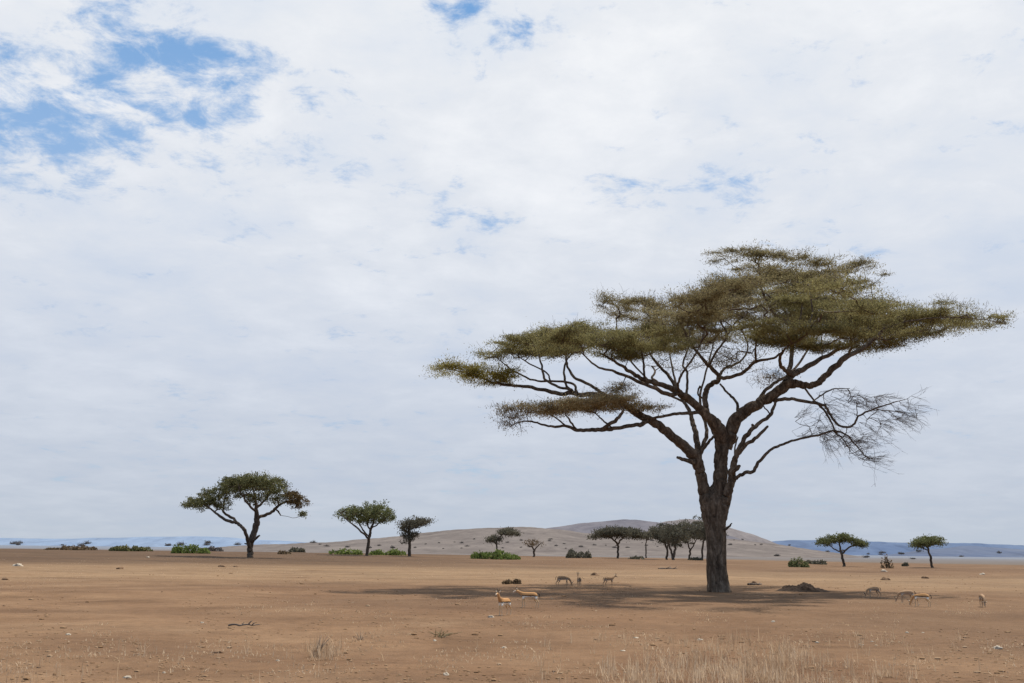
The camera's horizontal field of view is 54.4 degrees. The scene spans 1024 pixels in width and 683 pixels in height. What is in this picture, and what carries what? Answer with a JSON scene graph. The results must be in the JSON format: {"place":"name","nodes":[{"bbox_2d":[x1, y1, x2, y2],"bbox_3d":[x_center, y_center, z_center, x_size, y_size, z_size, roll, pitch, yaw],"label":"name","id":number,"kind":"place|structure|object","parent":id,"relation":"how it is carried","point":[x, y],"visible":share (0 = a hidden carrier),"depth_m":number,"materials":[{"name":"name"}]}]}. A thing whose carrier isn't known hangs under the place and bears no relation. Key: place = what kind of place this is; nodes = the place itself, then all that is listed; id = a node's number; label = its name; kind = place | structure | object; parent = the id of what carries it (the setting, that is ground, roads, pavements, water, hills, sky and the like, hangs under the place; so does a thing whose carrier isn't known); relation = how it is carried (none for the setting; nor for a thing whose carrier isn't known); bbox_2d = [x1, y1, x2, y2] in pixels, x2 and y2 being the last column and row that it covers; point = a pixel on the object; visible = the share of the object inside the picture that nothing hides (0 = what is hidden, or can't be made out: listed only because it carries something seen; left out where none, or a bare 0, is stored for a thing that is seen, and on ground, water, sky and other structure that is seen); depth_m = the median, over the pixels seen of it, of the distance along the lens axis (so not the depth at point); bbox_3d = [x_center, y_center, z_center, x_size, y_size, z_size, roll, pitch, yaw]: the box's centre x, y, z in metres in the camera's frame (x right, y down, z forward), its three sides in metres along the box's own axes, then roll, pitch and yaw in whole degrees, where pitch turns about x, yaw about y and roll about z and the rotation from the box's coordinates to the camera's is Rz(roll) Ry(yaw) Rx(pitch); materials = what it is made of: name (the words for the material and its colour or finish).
{"place":"outdoors","nodes":[
{"label":"outdoors","id":0,"kind":"place"},
{"bbox_2d":[0,536,307,546],"bbox_3d":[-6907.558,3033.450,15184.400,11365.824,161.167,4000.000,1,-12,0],"label":"hill","id":1,"kind":"structure","parent":0,"point":[172,541],"depth_m":13890.78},
{"bbox_2d":[0,545,1023,682],"bbox_3d":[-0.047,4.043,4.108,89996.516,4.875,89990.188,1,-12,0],"label":"ground","id":2,"kind":"structure","parent":0,"point":[143,609],"depth_m":35.02,"materials":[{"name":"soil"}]},
{"bbox_2d":[43,547,59,549],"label":"dry scrub","id":3,"kind":"object","parent":2,"relation":"on","point":[50,548],"visible":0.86,"depth_m":170.73,"materials":[{"name":"brown plant"}]},
{"bbox_2d":[59,545,81,549],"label":"dry scrub","id":4,"kind":"object","parent":2,"relation":"on","point":[68,547],"visible":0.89,"depth_m":167.72,"materials":[{"name":"brown plant"}]},
{"bbox_2d":[80,545,97,549],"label":"dry scrub","id":5,"kind":"object","parent":2,"relation":"on","point":[83,547],"visible":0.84,"depth_m":170.98,"materials":[{"name":"brown plant"}]},
{"bbox_2d":[109,544,129,550],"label":"bush","id":6,"kind":"object","parent":2,"relation":"on","point":[120,548],"visible":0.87,"depth_m":165.47,"materials":[{"name":"green plant"}]},
{"bbox_2d":[130,545,152,550],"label":"bush","id":7,"kind":"object","parent":2,"relation":"on","point":[136,548],"visible":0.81,"depth_m":167.59,"materials":[{"name":"green plant"}]},
{"bbox_2d":[171,544,210,553],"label":"bush","id":8,"kind":"object","parent":2,"relation":"on","point":[179,549],"visible":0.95,"depth_m":146.47,"materials":[{"name":"green plant"}]},
{"bbox_2d":[208,545,223,550],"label":"bush","id":9,"kind":"object","parent":2,"relation":"on","point":[211,548],"visible":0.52,"depth_m":254.02,"materials":[{"name":"green plant"}]},
{"bbox_2d":[228,621,259,625],"bbox_3d":[-7.501,7.887,27.845,0.890,0.168,0.209,1,-12,-3],"label":"fallen branch","id":10,"kind":"object","parent":2,"relation":"on","point":[243,624],"visible":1,"depth_m":27.87,"materials":[{"name":"wood"}]},
{"bbox_2d":[179,469,312,557],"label":"acacia tree","id":11,"kind":"object","parent":2,"relation":"on","point":[238,486],"visible":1,"depth_m":129.09,"materials":[{"name":"green plant"}]},
{"bbox_2d":[277,550,291,553],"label":"bush","id":12,"kind":"object","parent":2,"relation":"on","point":[283,552],"visible":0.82,"depth_m":156.05,"materials":[{"name":"green plant"}]},
{"bbox_2d":[288,546,304,551],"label":"bush","id":13,"kind":"object","parent":2,"relation":"on","point":[292,549],"visible":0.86,"depth_m":224.53,"materials":[{"name":"green plant"}]},
{"bbox_2d":[306,635,330,657],"bbox_3d":[-4.090,6.452,21.098,0.676,0.488,0.525,1,-12,0],"label":"dead tuft","id":14,"kind":"object","parent":2,"relation":"on","point":[315,648],"visible":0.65,"depth_m":21.01,"materials":[{"name":"beige plant"}]},
{"bbox_2d":[328,548,362,554],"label":"bush","id":15,"kind":"object","parent":2,"relation":"on","point":[344,551],"visible":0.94,"depth_m":163.31,"materials":[{"name":"green plant"}]},
{"bbox_2d":[333,499,396,555],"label":"acacia tree","id":16,"kind":"object","parent":2,"relation":"on","point":[365,515],"visible":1,"depth_m":156.04,"materials":[{"name":"green plant"}]},
{"bbox_2d":[368,548,406,555],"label":"bush","id":17,"kind":"object","parent":2,"relation":"on","point":[389,552],"visible":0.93,"depth_m":163.03,"materials":[{"name":"green plant"}]},
{"bbox_2d":[394,515,435,555],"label":"acacia tree","id":18,"kind":"object","parent":2,"relation":"on","point":[412,524],"visible":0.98,"depth_m":156.45,"materials":[{"name":"green plant"}]},
{"bbox_2d":[427,629,460,637],"bbox_3d":[-1.751,7.590,25.854,0.934,0.252,0.692,1,-12,0],"label":"dead tuft","id":19,"kind":"object","parent":2,"relation":"on","point":[440,633],"visible":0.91,"depth_m":25.90,"materials":[{"name":"beige plant"}]},
{"bbox_2d":[470,549,520,559],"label":"bush","id":20,"kind":"object","parent":2,"relation":"on","point":[494,555],"visible":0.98,"depth_m":145.73,"materials":[{"name":"green plant"}]},
{"bbox_2d":[1,626,995,682],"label":"dry grass","id":21,"kind":"structure","parent":2,"relation":"on","point":[741,670],"depth_m":18.78,"materials":[{"name":"beige plant"}]},
{"bbox_2d":[495,588,510,615],"bbox_3d":[-0.305,8.947,34.239,0.207,0.909,0.970,-7,-14,31],"label":"gazelle","id":22,"kind":"object","parent":2,"relation":"on","point":[505,601],"visible":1,"depth_m":34.10,"materials":[{"name":"fur"}]},
{"bbox_2d":[483,526,523,550],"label":"acacia tree","id":23,"kind":"object","parent":2,"relation":"on","point":[507,531],"visible":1,"depth_m":186.07,"materials":[{"name":"green plant"}]},
{"bbox_2d":[502,579,512,583],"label":"dry scrub","id":24,"kind":"object","parent":2,"relation":"on","point":[508,581],"visible":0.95,"depth_m":66.73,"materials":[{"name":"brown plant"}]},
{"bbox_2d":[0,556,1023,676],"bbox_3d":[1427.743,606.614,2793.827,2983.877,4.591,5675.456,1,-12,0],"label":"grass stubble","id":25,"kind":"object","parent":2,"relation":"on","point":[204,670],"depth_m":22.27,"materials":[{"name":"beige plant"}]},
{"bbox_2d":[512,579,521,583],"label":"dry scrub","id":26,"kind":"object","parent":2,"relation":"on","point":[516,581],"visible":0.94,"depth_m":66.74,"materials":[{"name":"brown plant"}]},
{"bbox_2d":[513,587,539,607],"bbox_3d":[0.578,10.150,39.567,1.093,0.833,0.218,0,-12,2],"label":"gazelle","id":27,"kind":"object","parent":2,"relation":"on","point":[533,595],"visible":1,"depth_m":39.51,"materials":[{"name":"fur"}]},
{"bbox_2d":[522,539,543,556],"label":"bare tree","id":28,"kind":"object","parent":2,"relation":"on","point":[531,543],"visible":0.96,"depth_m":185.93,"materials":[{"name":"grey plant"}]},
{"bbox_2d":[555,576,573,586],"bbox_3d":[3.282,14.967,62.126,1.189,0.666,0.242,3,-12,-12],"label":"gazelle","id":29,"kind":"object","parent":2,"relation":"on","point":[559,578],"visible":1,"depth_m":62.07,"materials":[{"name":"fur"}]},
{"bbox_2d":[565,548,591,557],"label":"bush","id":30,"kind":"object","parent":2,"relation":"on","point":[571,553],"visible":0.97,"depth_m":180.19,"materials":[{"name":"green plant"}]},
{"bbox_2d":[576,572,580,586],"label":"gazelle","id":31,"kind":"object","parent":2,"relation":"on","point":[578,579],"visible":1,"depth_m":63.00,"materials":[{"name":"fur"}]},
{"bbox_2d":[603,574,616,586],"bbox_3d":[6.332,15.351,64.125,1.150,0.877,0.230,7,-14,-29],"label":"gazelle","id":32,"kind":"object","parent":2,"relation":"on","point":[609,578],"visible":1,"depth_m":64.00,"materials":[{"name":"fur"}]},
{"bbox_2d":[585,524,647,557],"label":"umbrella acacia","id":33,"kind":"object","parent":2,"relation":"on","point":[610,532],"visible":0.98,"depth_m":189.59,"materials":[{"name":"green plant"}]},
{"bbox_2d":[628,555,644,559],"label":"bush","id":34,"kind":"object","parent":2,"relation":"on","point":[637,557],"visible":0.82,"depth_m":180.49,"materials":[{"name":"green plant"}]},
{"bbox_2d":[642,531,655,557],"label":"umbrella acacia","id":35,"kind":"object","parent":2,"relation":"on","point":[647,538],"visible":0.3,"depth_m":220.03,"materials":[{"name":"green plant"}]},
{"bbox_2d":[643,521,681,559],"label":"umbrella acacia","id":36,"kind":"object","parent":2,"relation":"on","point":[654,531],"visible":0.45,"depth_m":185.71,"materials":[{"name":"green plant"}]},
{"bbox_2d":[657,520,695,559],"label":"umbrella acacia","id":37,"kind":"object","parent":2,"relation":"on","point":[674,536],"visible":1,"depth_m":176.01,"materials":[{"name":"green plant"}]},
{"bbox_2d":[680,514,703,559],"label":"umbrella acacia","id":38,"kind":"object","parent":2,"relation":"on","point":[694,523],"visible":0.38,"depth_m":190.54,"materials":[{"name":"green plant"}]},
{"bbox_2d":[689,557,701,559],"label":"bush","id":39,"kind":"object","parent":2,"relation":"on","point":[695,558],"visible":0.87,"depth_m":180.45,"materials":[{"name":"green plant"}]},
{"bbox_2d":[692,519,728,559],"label":"umbrella acacia","id":40,"kind":"object","parent":2,"relation":"on","point":[700,531],"visible":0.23,"depth_m":181.00,"materials":[{"name":"green plant"}]},
{"bbox_2d":[419,239,1016,592],"bbox_3d":[14.771,4.801,62.224,28.666,21.696,35.418,-10,-16,42],"label":"acacia tree","id":41,"kind":"object","parent":2,"relation":"on","point":[725,298],"visible":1,"depth_m":57.52,"materials":[{"name":"green plant"}]},
{"bbox_2d":[788,557,809,566],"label":"bush","id":42,"kind":"object","parent":2,"relation":"on","point":[797,562],"visible":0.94,"depth_m":131.54,"materials":[{"name":"green plant"}]},
{"bbox_2d":[776,582,829,591],"bbox_3d":[17.398,14.898,60.169,4.200,0.685,3.000,1,-12,0],"label":"dirt mound","id":43,"kind":"object","parent":2,"relation":"on","point":[804,587],"visible":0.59,"depth_m":59.76,"materials":[{"name":"soil"}]},
{"bbox_2d":[804,559,826,564],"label":"bush","id":44,"kind":"object","parent":2,"relation":"on","point":[821,562],"visible":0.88,"depth_m":161.18,"materials":[{"name":"green plant"}]},
{"bbox_2d":[814,532,869,566],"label":"acacia tree","id":45,"kind":"object","parent":2,"relation":"on","point":[828,539],"visible":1,"depth_m":146.55,"materials":[{"name":"green plant"}]},
{"bbox_2d":[863,587,880,597],"bbox_3d":[18.707,13.029,51.721,0.996,0.558,0.202,2,-12,-8],"label":"gazelle","id":46,"kind":"object","parent":2,"relation":"on","point":[870,589],"visible":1,"depth_m":51.69,"materials":[{"name":"fur"}]},
{"bbox_2d":[880,554,893,567],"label":"dry scrub","id":47,"kind":"object","parent":2,"relation":"on","point":[886,562],"visible":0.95,"depth_m":136.86,"materials":[{"name":"brown plant"}]},
{"bbox_2d":[894,590,915,602],"bbox_3d":[18.603,12.079,47.170,1.042,0.583,0.212,0,-12,2],"label":"gazelle","id":48,"kind":"object","parent":2,"relation":"on","point":[907,592],"visible":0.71,"depth_m":47.13,"materials":[{"name":"fur"}]},
{"bbox_2d":[908,593,931,606],"bbox_3d":[17.913,11.368,43.776,1.019,0.571,0.207,-6,-14,29],"label":"gazelle","id":49,"kind":"object","parent":2,"relation":"on","point":[922,595],"visible":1,"depth_m":43.73,"materials":[{"name":"fur"}]},
{"bbox_2d":[908,533,946,567],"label":"acacia tree","id":50,"kind":"object","parent":2,"relation":"on","point":[927,542],"visible":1,"depth_m":146.29,"materials":[{"name":"green plant"}]},
{"bbox_2d":[979,594,986,606],"bbox_3d":[21.167,11.645,44.763,0.202,0.558,0.996,-2,-12,15],"label":"gazelle","id":51,"kind":"object","parent":2,"relation":"on","point":[982,598],"visible":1,"depth_m":44.67,"materials":[{"name":"fur"}]},
{"bbox_2d":[0,0,1023,544],"label":"sky","id":52,"kind":"structure","parent":0,"point":[237,236],"materials":[{"name":"white"}]},
{"bbox_2d":[215,527,862,557],"bbox_3d":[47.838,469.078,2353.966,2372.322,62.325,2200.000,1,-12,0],"label":"hill","id":53,"kind":"structure","parent":0,"point":[449,541],"depth_m":1675.65,"materials":[{"name":"grey soil"}]},
{"bbox_2d":[545,519,739,539],"bbox_3d":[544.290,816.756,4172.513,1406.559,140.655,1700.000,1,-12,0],"label":"hill","id":54,"kind":"structure","parent":0,"point":[588,527],"depth_m":3947.98,"materials":[{"name":"grey soil"}]},
{"bbox_2d":[661,519,775,543],"bbox_3d":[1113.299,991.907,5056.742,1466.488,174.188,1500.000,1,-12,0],"label":"hill","id":55,"kind":"structure","parent":0,"point":[738,534],"depth_m":4861.69,"materials":[{"name":"grey soil"}]},
{"bbox_2d":[772,540,1023,554],"bbox_3d":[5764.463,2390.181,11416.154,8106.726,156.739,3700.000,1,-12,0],"label":"hill","id":56,"kind":"structure","parent":0,"point":[875,548],"depth_m":10201.31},
{"bbox_2d":[882,546,1023,556],"bbox_3d":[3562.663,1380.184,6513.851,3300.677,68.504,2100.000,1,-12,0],"label":"hill","id":57,"kind":"structure","parent":0,"point":[970,551],"depth_m":5831.35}
]}

